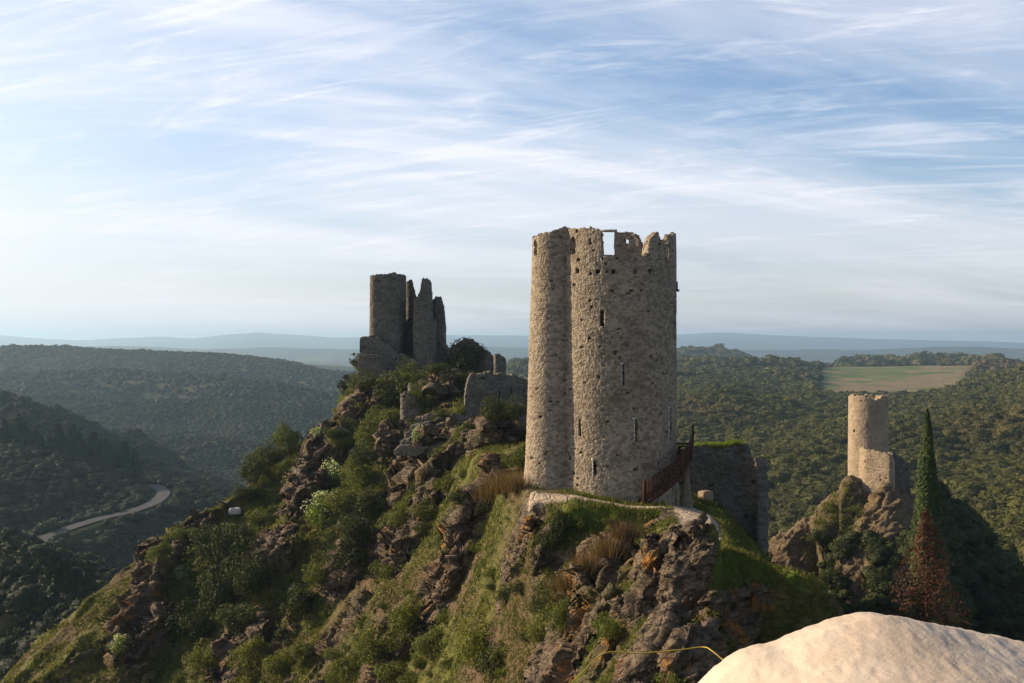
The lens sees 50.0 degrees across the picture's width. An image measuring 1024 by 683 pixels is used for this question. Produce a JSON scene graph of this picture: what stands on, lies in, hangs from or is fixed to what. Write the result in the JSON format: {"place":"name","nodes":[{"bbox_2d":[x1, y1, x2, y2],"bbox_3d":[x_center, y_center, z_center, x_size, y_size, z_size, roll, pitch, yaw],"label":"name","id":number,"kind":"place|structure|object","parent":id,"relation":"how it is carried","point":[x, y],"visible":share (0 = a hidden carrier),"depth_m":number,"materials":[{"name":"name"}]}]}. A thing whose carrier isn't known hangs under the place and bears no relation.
{"place":"outdoors","nodes":[
{"label":"outdoors","id":0,"kind":"place"},
{"bbox_2d":[39,484,169,541],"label":"road","id":1,"kind":"structure","parent":0,"point":[162,494],"depth_m":326.43,"materials":[{"name":"asphalt"}]},
{"bbox_2d":[0,367,1020,682],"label":"rocky hill","id":2,"kind":"structure","parent":0,"point":[668,573],"depth_m":75.05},
{"bbox_2d":[77,561,101,595],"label":"pine tree","id":3,"kind":"object","parent":2,"relation":"on","point":[87,576],"visible":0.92,"depth_m":160.25,"materials":[{"name":"green plant"}]},
{"bbox_2d":[107,634,134,656],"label":"flowering shrub","id":4,"kind":"object","parent":2,"relation":"on","point":[118,643],"visible":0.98,"depth_m":86.74,"materials":[{"name":"green plant"}]},
{"bbox_2d":[145,539,174,562],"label":"shrub","id":5,"kind":"object","parent":2,"relation":"on","point":[161,548],"visible":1,"depth_m":94.19,"materials":[{"name":"green plant"}]},
{"bbox_2d":[162,596,214,645],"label":"tree","id":6,"kind":"object","parent":2,"relation":"on","point":[201,625],"visible":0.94,"depth_m":87.91,"materials":[{"name":"green plant"}]},
{"bbox_2d":[181,637,223,674],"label":"shrub","id":7,"kind":"object","parent":2,"relation":"on","point":[207,656],"visible":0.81,"depth_m":84.01,"materials":[{"name":"green plant"}]},
{"bbox_2d":[188,524,220,558],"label":"shrub","id":8,"kind":"object","parent":2,"relation":"on","point":[202,539],"visible":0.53,"depth_m":95.80,"materials":[{"name":"green plant"}]},
{"bbox_2d":[181,522,248,580],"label":"tree","id":9,"kind":"object","parent":2,"relation":"on","point":[219,553],"visible":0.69,"depth_m":93.83,"materials":[{"name":"green plant"}]},
{"bbox_2d":[195,564,237,620],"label":"tree","id":10,"kind":"object","parent":2,"relation":"on","point":[216,592],"visible":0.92,"depth_m":88.75,"materials":[{"name":"green plant"}]},
{"bbox_2d":[208,520,256,547],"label":"tree","id":11,"kind":"object","parent":2,"relation":"on","point":[236,530],"visible":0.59,"depth_m":96.17,"materials":[{"name":"green plant"}]},
{"bbox_2d":[214,602,263,636],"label":"tree","id":12,"kind":"object","parent":2,"relation":"on","point":[234,615],"visible":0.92,"depth_m":84.21,"materials":[{"name":"green plant"}]},
{"bbox_2d":[220,534,274,601],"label":"tree","id":13,"kind":"object","parent":2,"relation":"on","point":[243,578],"visible":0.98,"depth_m":88.28,"materials":[{"name":"green plant"}]},
{"bbox_2d":[232,483,263,502],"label":"shrub","id":14,"kind":"object","parent":2,"relation":"on","point":[250,491],"visible":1,"depth_m":106.45,"materials":[{"name":"green plant"}]},
{"bbox_2d":[225,633,271,670],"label":"shrub","id":15,"kind":"object","parent":2,"relation":"on","point":[250,647],"visible":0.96,"depth_m":81.25,"materials":[{"name":"green plant"}]},
{"bbox_2d":[238,452,268,485],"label":"tree","id":16,"kind":"object","parent":2,"relation":"on","point":[253,473],"visible":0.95,"depth_m":109.94,"materials":[{"name":"green plant"}]},
{"bbox_2d":[244,506,273,522],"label":"shrub","id":17,"kind":"object","parent":2,"relation":"on","point":[255,514],"visible":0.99,"depth_m":100.17,"materials":[{"name":"green plant"}]},
{"bbox_2d":[249,436,290,468],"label":"tree","id":18,"kind":"object","parent":2,"relation":"on","point":[274,455],"visible":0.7,"depth_m":114.24,"materials":[{"name":"green plant"}]},
{"bbox_2d":[261,648,295,682],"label":"shrub","id":19,"kind":"object","parent":2,"relation":"on","point":[278,666],"visible":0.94,"depth_m":78.19,"materials":[{"name":"green plant"}]},
{"bbox_2d":[268,456,295,476],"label":"shrub","id":20,"kind":"object","parent":2,"relation":"on","point":[279,467],"visible":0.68,"depth_m":111.12,"materials":[{"name":"green plant"}]},
{"bbox_2d":[271,420,303,454],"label":"tree","id":21,"kind":"object","parent":2,"relation":"on","point":[291,437],"visible":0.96,"depth_m":116.03,"materials":[{"name":"green plant"}]},
{"bbox_2d":[279,582,318,621],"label":"shrub","id":22,"kind":"object","parent":2,"relation":"on","point":[298,601],"visible":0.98,"depth_m":81.43,"materials":[{"name":"green plant"}]},
{"bbox_2d":[288,638,323,660],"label":"shrub","id":23,"kind":"object","parent":2,"relation":"on","point":[305,649],"visible":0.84,"depth_m":76.86,"materials":[{"name":"green plant"}]},
{"bbox_2d":[301,550,328,588],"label":"shrub","id":24,"kind":"object","parent":2,"relation":"on","point":[314,570],"visible":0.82,"depth_m":81.81,"materials":[{"name":"green plant"}]},
{"bbox_2d":[300,490,339,526],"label":"flowering shrub","id":25,"kind":"object","parent":2,"relation":"on","point":[318,506],"visible":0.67,"depth_m":94.28,"materials":[{"name":"green plant"}]},
{"bbox_2d":[321,457,342,491],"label":"flowering shrub","id":26,"kind":"object","parent":2,"relation":"on","point":[332,472],"visible":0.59,"depth_m":100.92,"materials":[{"name":"green plant"}]},
{"bbox_2d":[323,427,349,440],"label":"shrub","id":27,"kind":"object","parent":2,"relation":"on","point":[332,433],"visible":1,"depth_m":106.48,"materials":[{"name":"green plant"}]},
{"bbox_2d":[327,431,354,452],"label":"shrub","id":28,"kind":"object","parent":2,"relation":"on","point":[348,439],"visible":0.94,"depth_m":106.80,"materials":[{"name":"green plant"}]},
{"bbox_2d":[325,648,362,682],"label":"shrub","id":29,"kind":"object","parent":2,"relation":"on","point":[342,667],"visible":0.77,"depth_m":71.56,"materials":[{"name":"green plant"}]},
{"bbox_2d":[324,474,365,514],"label":"shrub","id":30,"kind":"object","parent":2,"relation":"on","point":[345,496],"visible":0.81,"depth_m":92.83,"materials":[{"name":"green plant"}]},
{"bbox_2d":[321,535,373,571],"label":"shrub","id":31,"kind":"object","parent":2,"relation":"on","point":[354,553],"visible":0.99,"depth_m":80.58,"materials":[{"name":"green plant"}]},
{"bbox_2d":[336,415,360,436],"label":"shrub","id":32,"kind":"object","parent":2,"relation":"on","point":[351,426],"visible":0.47,"depth_m":112.17,"materials":[{"name":"green plant"}]},
{"bbox_2d":[335,512,378,547],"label":"tree","id":33,"kind":"object","parent":2,"relation":"on","point":[356,528],"visible":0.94,"depth_m":81.61,"materials":[{"name":"green plant"}]},
{"bbox_2d":[338,456,377,487],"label":"shrub","id":34,"kind":"object","parent":2,"relation":"on","point":[362,471],"visible":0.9,"depth_m":96.56,"materials":[{"name":"green plant"}]},
{"bbox_2d":[348,437,378,466],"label":"shrub","id":35,"kind":"object","parent":2,"relation":"on","point":[364,455],"visible":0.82,"depth_m":100.50,"materials":[{"name":"green plant"}]},
{"bbox_2d":[347,367,379,391],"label":"shrub","id":36,"kind":"object","parent":2,"relation":"on","point":[369,380],"visible":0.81,"depth_m":116.39,"materials":[{"name":"green plant"}]},
{"bbox_2d":[353,413,379,450],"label":"tree","id":37,"kind":"object","parent":2,"relation":"on","point":[368,433],"visible":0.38,"depth_m":103.51,"materials":[{"name":"green plant"}]},
{"bbox_2d":[346,486,387,522],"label":"shrub","id":38,"kind":"object","parent":2,"relation":"on","point":[365,505],"visible":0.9,"depth_m":91.74,"materials":[{"name":"green plant"}]},
{"bbox_2d":[348,620,399,673],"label":"shrub","id":39,"kind":"object","parent":2,"relation":"on","point":[372,645],"visible":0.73,"depth_m":66.65,"materials":[{"name":"green plant"}]},
{"bbox_2d":[365,404,400,425],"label":"tree","id":40,"kind":"object","parent":2,"relation":"on","point":[393,414],"visible":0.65,"depth_m":109.41,"materials":[{"name":"green plant"}]},
{"bbox_2d":[368,559,397,579],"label":"shrub","id":41,"kind":"object","parent":2,"relation":"on","point":[383,571],"visible":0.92,"depth_m":77.39,"materials":[{"name":"green plant"}]},
{"bbox_2d":[372,656,410,682],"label":"shrub","id":42,"kind":"object","parent":2,"relation":"on","point":[391,669],"visible":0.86,"depth_m":64.78,"materials":[{"name":"green plant"}]},
{"bbox_2d":[375,371,407,409],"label":"tree","id":43,"kind":"object","parent":2,"relation":"on","point":[392,395],"visible":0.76,"depth_m":114.28,"materials":[{"name":"green plant"}]},
{"bbox_2d":[386,502,410,530],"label":"shrub","id":44,"kind":"object","parent":2,"relation":"on","point":[398,517],"visible":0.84,"depth_m":79.15,"materials":[{"name":"green plant"}]},
{"bbox_2d":[371,356,426,401],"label":"tree","id":45,"kind":"object","parent":2,"relation":"on","point":[411,375],"visible":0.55,"depth_m":115.23,"materials":[{"name":"green plant"}]},
{"bbox_2d":[387,593,424,661],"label":"tree","id":46,"kind":"object","parent":2,"relation":"on","point":[404,617],"visible":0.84,"depth_m":65.76,"materials":[{"name":"green plant"}]},
{"bbox_2d":[400,391,422,420],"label":"wall stub","id":47,"kind":"object","parent":2,"relation":"on","point":[407,411],"depth_m":106.43,"materials":[{"name":"stone"}]},
{"bbox_2d":[404,380,439,412],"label":"tree","id":48,"kind":"object","parent":2,"relation":"on","point":[416,392],"visible":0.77,"depth_m":106.83,"materials":[{"name":"green plant"}]},
{"bbox_2d":[413,513,435,534],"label":"shrub","id":49,"kind":"object","parent":2,"relation":"on","point":[423,525],"visible":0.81,"depth_m":76.86,"materials":[{"name":"green plant"}]},
{"bbox_2d":[410,496,439,519],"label":"shrub","id":50,"kind":"object","parent":2,"relation":"on","point":[422,508],"visible":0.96,"depth_m":77.84,"materials":[{"name":"green plant"}]},
{"bbox_2d":[409,622,444,664],"bbox_3d":[-4.670,17.213,61.418,2.311,2.788,3.029,0,0,-24],"label":"shrub","id":51,"kind":"object","parent":2,"relation":"on","point":[425,644],"visible":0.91,"depth_m":61.27,"materials":[{"name":"green plant"}]},
{"bbox_2d":[358,272,505,378],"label":"ruined castle","id":52,"kind":"structure","parent":2,"relation":"on","point":[404,320],"depth_m":135.68,"materials":[{"name":"stone"}]},
{"bbox_2d":[394,413,469,456],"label":"rocks","id":53,"kind":"structure","parent":2,"relation":"on","point":[403,448],"depth_m":96.14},
{"bbox_2d":[422,361,450,379],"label":"shrub","id":54,"kind":"object","parent":2,"relation":"on","point":[432,368],"visible":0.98,"depth_m":110.96,"materials":[{"name":"green plant"}]},
{"bbox_2d":[432,472,454,494],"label":"shrub","id":55,"kind":"object","parent":2,"relation":"on","point":[445,482],"visible":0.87,"depth_m":79.05,"materials":[{"name":"green plant"}]},
{"bbox_2d":[440,369,468,387],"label":"shrub","id":56,"kind":"object","parent":2,"relation":"on","point":[462,377],"visible":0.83,"depth_m":109.16,"materials":[{"name":"green plant"}]},
{"bbox_2d":[446,485,470,505],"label":"shrub","id":57,"kind":"object","parent":2,"relation":"on","point":[451,497],"visible":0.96,"depth_m":65.08,"materials":[{"name":"green plant"}]},
{"bbox_2d":[446,337,487,373],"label":"tree","id":58,"kind":"object","parent":2,"relation":"on","point":[461,361],"visible":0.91,"depth_m":134.67,"materials":[{"name":"green plant"}]},
{"bbox_2d":[453,610,490,669],"bbox_3d":[-1.878,15.304,55.091,2.500,3.947,3.298,0,0,34],"label":"shrub","id":59,"kind":"object","parent":2,"relation":"on","point":[474,642],"visible":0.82,"depth_m":54.55,"materials":[{"name":"green plant"}]},
{"bbox_2d":[472,641,504,682],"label":"shrub","id":60,"kind":"object","parent":2,"relation":"on","point":[488,662],"visible":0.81,"depth_m":51.52,"materials":[{"name":"green plant"}]},
{"bbox_2d":[479,395,507,429],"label":"shrub","id":61,"kind":"object","parent":2,"relation":"on","point":[491,410],"visible":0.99,"depth_m":75.17,"materials":[{"name":"green plant"}]},
{"bbox_2d":[464,370,527,425],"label":"enclosure wall","id":62,"kind":"structure","parent":2,"relation":"on","point":[480,386],"depth_m":100.17,"materials":[{"name":"stone"}]},
{"bbox_2d":[468,463,523,495],"bbox_3d":[-0.330,7.477,60.027,4.443,1.586,4.114,0,0,33],"label":"brush clump","id":63,"kind":"object","parent":2,"relation":"on","point":[492,487],"visible":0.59,"depth_m":59.83,"materials":[{"name":"brown plant"}]},
{"bbox_2d":[0,366,1002,682],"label":"undergrowth","id":64,"kind":"object","parent":2,"relation":"on","point":[474,564],"visible":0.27,"depth_m":73.99,"materials":[{"name":"green plant"}]},
{"bbox_2d":[493,583,509,605],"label":"shrub","id":65,"kind":"object","parent":2,"relation":"on","point":[501,592],"visible":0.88,"depth_m":53.64,"materials":[{"name":"green plant"}]},
{"bbox_2d":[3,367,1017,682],"bbox_3d":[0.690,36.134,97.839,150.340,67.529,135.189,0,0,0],"label":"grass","id":66,"kind":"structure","parent":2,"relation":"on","point":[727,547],"depth_m":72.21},
{"bbox_2d":[488,469,534,493],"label":"brush clump","id":67,"kind":"object","parent":2,"relation":"on","point":[509,486],"visible":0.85,"depth_m":57.68,"materials":[{"name":"brown plant"}]},
{"bbox_2d":[500,394,526,419],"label":"shrub","id":68,"kind":"object","parent":2,"relation":"on","point":[510,410],"visible":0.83,"depth_m":93.30,"materials":[{"name":"green plant"}]},
{"bbox_2d":[509,446,525,467],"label":"shrub","id":69,"kind":"object","parent":2,"relation":"on","point":[517,458],"visible":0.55,"depth_m":66.99,"materials":[{"name":"green plant"}]},
{"bbox_2d":[522,618,546,642],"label":"shrub","id":70,"kind":"object","parent":2,"relation":"on","point":[537,630],"visible":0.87,"depth_m":48.74,"materials":[{"name":"green plant"}]},
{"bbox_2d":[529,591,555,614],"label":"shrub","id":71,"kind":"object","parent":2,"relation":"on","point":[540,604],"visible":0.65,"depth_m":49.59,"materials":[{"name":"green plant"}]},
{"bbox_2d":[533,524,569,553],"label":"shrub","id":72,"kind":"object","parent":2,"relation":"on","point":[551,538],"visible":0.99,"depth_m":52.24,"materials":[{"name":"green plant"}]},
{"bbox_2d":[536,593,570,632],"bbox_3d":[2.153,11.914,47.155,2.380,1.991,1.815,0,0,37],"label":"shrub","id":73,"kind":"object","parent":2,"relation":"on","point":[559,609],"visible":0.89,"depth_m":47.11,"materials":[{"name":"green plant"}]},
{"bbox_2d":[540,564,577,596],"bbox_3d":[2.653,10.580,48.952,3.076,1.101,3.282,0,0,16],"label":"brush clump","id":74,"kind":"object","parent":2,"relation":"on","point":[563,584],"visible":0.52,"depth_m":48.78,"materials":[{"name":"brown plant"}]},
{"bbox_2d":[548,506,575,533],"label":"shrub","id":75,"kind":"object","parent":2,"relation":"on","point":[561,522],"visible":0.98,"depth_m":52.48,"materials":[{"name":"green plant"}]},
{"bbox_2d":[557,542,608,573],"bbox_3d":[3.409,9.524,48.508,2.845,1.103,2.844,0,0,-16],"label":"brush clump","id":76,"kind":"object","parent":2,"relation":"on","point":[591,559],"visible":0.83,"depth_m":48.16,"materials":[{"name":"brown plant"}]},
{"bbox_2d":[524,226,678,504],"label":"castle tower","id":77,"kind":"structure","parent":2,"relation":"on","point":[602,398],"depth_m":56.55,"materials":[{"name":"stone"}]},
{"bbox_2d":[588,611,625,639],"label":"shrub","id":78,"kind":"object","parent":2,"relation":"on","point":[608,628],"visible":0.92,"depth_m":42.09,"materials":[{"name":"green plant"}]},
{"bbox_2d":[578,528,639,558],"bbox_3d":[4.202,8.890,48.759,3.090,1.103,2.862,0,0,41],"label":"brush clump","id":79,"kind":"object","parent":2,"relation":"on","point":[604,549],"visible":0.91,"depth_m":48.45,"materials":[{"name":"brown plant"}]},
{"bbox_2d":[598,517,647,540],"bbox_3d":[5.053,8.295,49.092,2.504,0.966,2.704,0,0,-41],"label":"brush clump","id":80,"kind":"object","parent":2,"relation":"on","point":[621,532],"visible":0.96,"depth_m":48.95,"materials":[{"name":"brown plant"}]},
{"bbox_2d":[571,646,722,682],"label":"rope","id":81,"kind":"object","parent":2,"relation":"on","point":[643,653],"visible":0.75,"depth_m":32.98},
{"bbox_2d":[638,425,693,508],"label":"wooden staircase","id":82,"kind":"structure","parent":2,"relation":"on","point":[682,461],"depth_m":56.34,"materials":[{"name":"red wood"}]},
{"bbox_2d":[677,442,768,556],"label":"ruined wall","id":83,"kind":"structure","parent":2,"relation":"on","point":[734,478],"depth_m":64.58,"materials":[{"name":"stone"}]},
{"bbox_2d":[677,439,745,447],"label":"grass","id":84,"kind":"structure","parent":83,"relation":"on","point":[730,442],"depth_m":64.69,"materials":[{"name":"green plant"}]},
{"bbox_2d":[807,527,827,546],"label":"shrub","id":85,"kind":"object","parent":2,"relation":"on","point":[814,536],"visible":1,"depth_m":143.93,"materials":[{"name":"green plant"}]},
{"bbox_2d":[819,562,845,583],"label":"bush","id":86,"kind":"object","parent":2,"relation":"on","point":[826,575],"visible":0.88,"depth_m":139.34,"materials":[{"name":"green plant"}]},
{"bbox_2d":[848,393,888,479],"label":"castle tower","id":87,"kind":"structure","parent":2,"relation":"on","point":[868,421],"depth_m":148.96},
{"bbox_2d":[861,570,888,591],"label":"shrub","id":88,"kind":"object","parent":2,"relation":"on","point":[875,578],"visible":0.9,"depth_m":135.71,"materials":[{"name":"green plant"}]},
{"bbox_2d":[858,447,894,495],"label":"castle wall","id":89,"kind":"structure","parent":2,"relation":"on","point":[876,468],"depth_m":146.50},
{"bbox_2d":[893,452,909,494],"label":"castle wall","id":90,"kind":"structure","parent":2,"relation":"on","point":[902,474],"depth_m":152.35,"materials":[{"name":"stone"}]},
{"bbox_2d":[0,332,1023,561],"bbox_3d":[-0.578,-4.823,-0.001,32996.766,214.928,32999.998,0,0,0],"label":"ground","id":91,"kind":"structure","parent":0,"point":[331,353],"depth_m":6010.55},
{"bbox_2d":[0,418,10,443],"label":"pine tree","id":92,"kind":"object","parent":91,"relation":"on","point":[5,430],"visible":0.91,"depth_m":383.91,"materials":[{"name":"green plant"}]},
{"bbox_2d":[8,413,28,444],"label":"pine tree","id":93,"kind":"object","parent":91,"relation":"on","point":[16,432],"visible":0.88,"depth_m":383.43,"materials":[{"name":"green plant"}]},
{"bbox_2d":[43,566,63,609],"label":"pine tree","id":94,"kind":"object","parent":91,"relation":"on","point":[56,581],"visible":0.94,"depth_m":160.21,"materials":[{"name":"green plant"}]},
{"bbox_2d":[47,423,64,453],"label":"pine tree","id":95,"kind":"object","parent":91,"relation":"on","point":[60,433],"visible":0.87,"depth_m":383.43,"materials":[{"name":"green plant"}]},
{"bbox_2d":[62,423,78,454],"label":"pine tree","id":96,"kind":"object","parent":91,"relation":"on","point":[72,432],"visible":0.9,"depth_m":383.17,"materials":[{"name":"green plant"}]},
{"bbox_2d":[117,440,138,475],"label":"pine tree","id":97,"kind":"object","parent":91,"relation":"on","point":[124,454],"visible":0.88,"depth_m":383.67,"materials":[{"name":"green plant"}]},
{"bbox_2d":[130,448,146,480],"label":"pine tree","id":98,"kind":"object","parent":91,"relation":"on","point":[137,465],"visible":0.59,"depth_m":394.14,"materials":[{"name":"green plant"}]},
{"bbox_2d":[0,344,357,414],"bbox_3d":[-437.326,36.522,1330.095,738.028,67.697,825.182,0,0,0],"label":"scrub woods","id":99,"kind":"object","parent":91,"relation":"on","point":[25,385],"visible":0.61,"depth_m":1172.23,"materials":[{"name":"green plant"}]},
{"bbox_2d":[0,352,359,680],"bbox_3d":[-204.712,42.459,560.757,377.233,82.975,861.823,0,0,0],"label":"scrub woods","id":100,"kind":"object","parent":91,"relation":"on","point":[192,483],"visible":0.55,"depth_m":360.40,"materials":[{"name":"green plant"}]},
{"bbox_2d":[677,343,756,357],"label":"woods","id":101,"kind":"object","parent":91,"relation":"on","point":[718,350],"visible":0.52,"depth_m":1960.57,"materials":[{"name":"green plant"}]},
{"bbox_2d":[506,354,1023,382],"bbox_3d":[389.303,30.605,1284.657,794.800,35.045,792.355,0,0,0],"label":"woods","id":102,"kind":"object","parent":91,"relation":"on","point":[771,364],"visible":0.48,"depth_m":1167.28,"materials":[{"name":"green plant"}]},
{"bbox_2d":[676,363,1023,565],"bbox_3d":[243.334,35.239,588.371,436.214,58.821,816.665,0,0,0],"label":"woods","id":103,"kind":"object","parent":91,"relation":"on","point":[792,429],"visible":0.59,"depth_m":431.08,"materials":[{"name":"green plant"}]},
{"bbox_2d":[698,612,1023,682],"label":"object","id":104,"kind":"structure","parent":91,"relation":"on","point":[864,647],"depth_m":2.19,"materials":[{"name":"stone"}]},
{"bbox_2d":[787,481,1023,641],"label":"scrub woods","id":105,"kind":"object","parent":91,"relation":"on","point":[966,528],"visible":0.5,"depth_m":139.40,"materials":[{"name":"green plant"}]},
{"bbox_2d":[832,351,1006,366],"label":"woods","id":106,"kind":"object","parent":91,"relation":"on","point":[923,358],"visible":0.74,"depth_m":1485.04,"materials":[{"name":"green plant"}]},
{"bbox_2d":[904,408,950,621],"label":"cypress","id":107,"kind":"object","parent":91,"relation":"on","point":[928,494],"visible":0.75,"depth_m":95.38,"materials":[{"name":"green plant"}]},
{"bbox_2d":[889,508,978,629],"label":"dead conifer","id":108,"kind":"object","parent":91,"relation":"on","point":[926,528],"visible":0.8,"depth_m":79.68,"materials":[{"name":"orange plant"}]},
{"bbox_2d":[0,0,1023,342],"label":"sky","id":109,"kind":"structure","parent":0,"point":[191,169],"materials":[{"name":"blue"}]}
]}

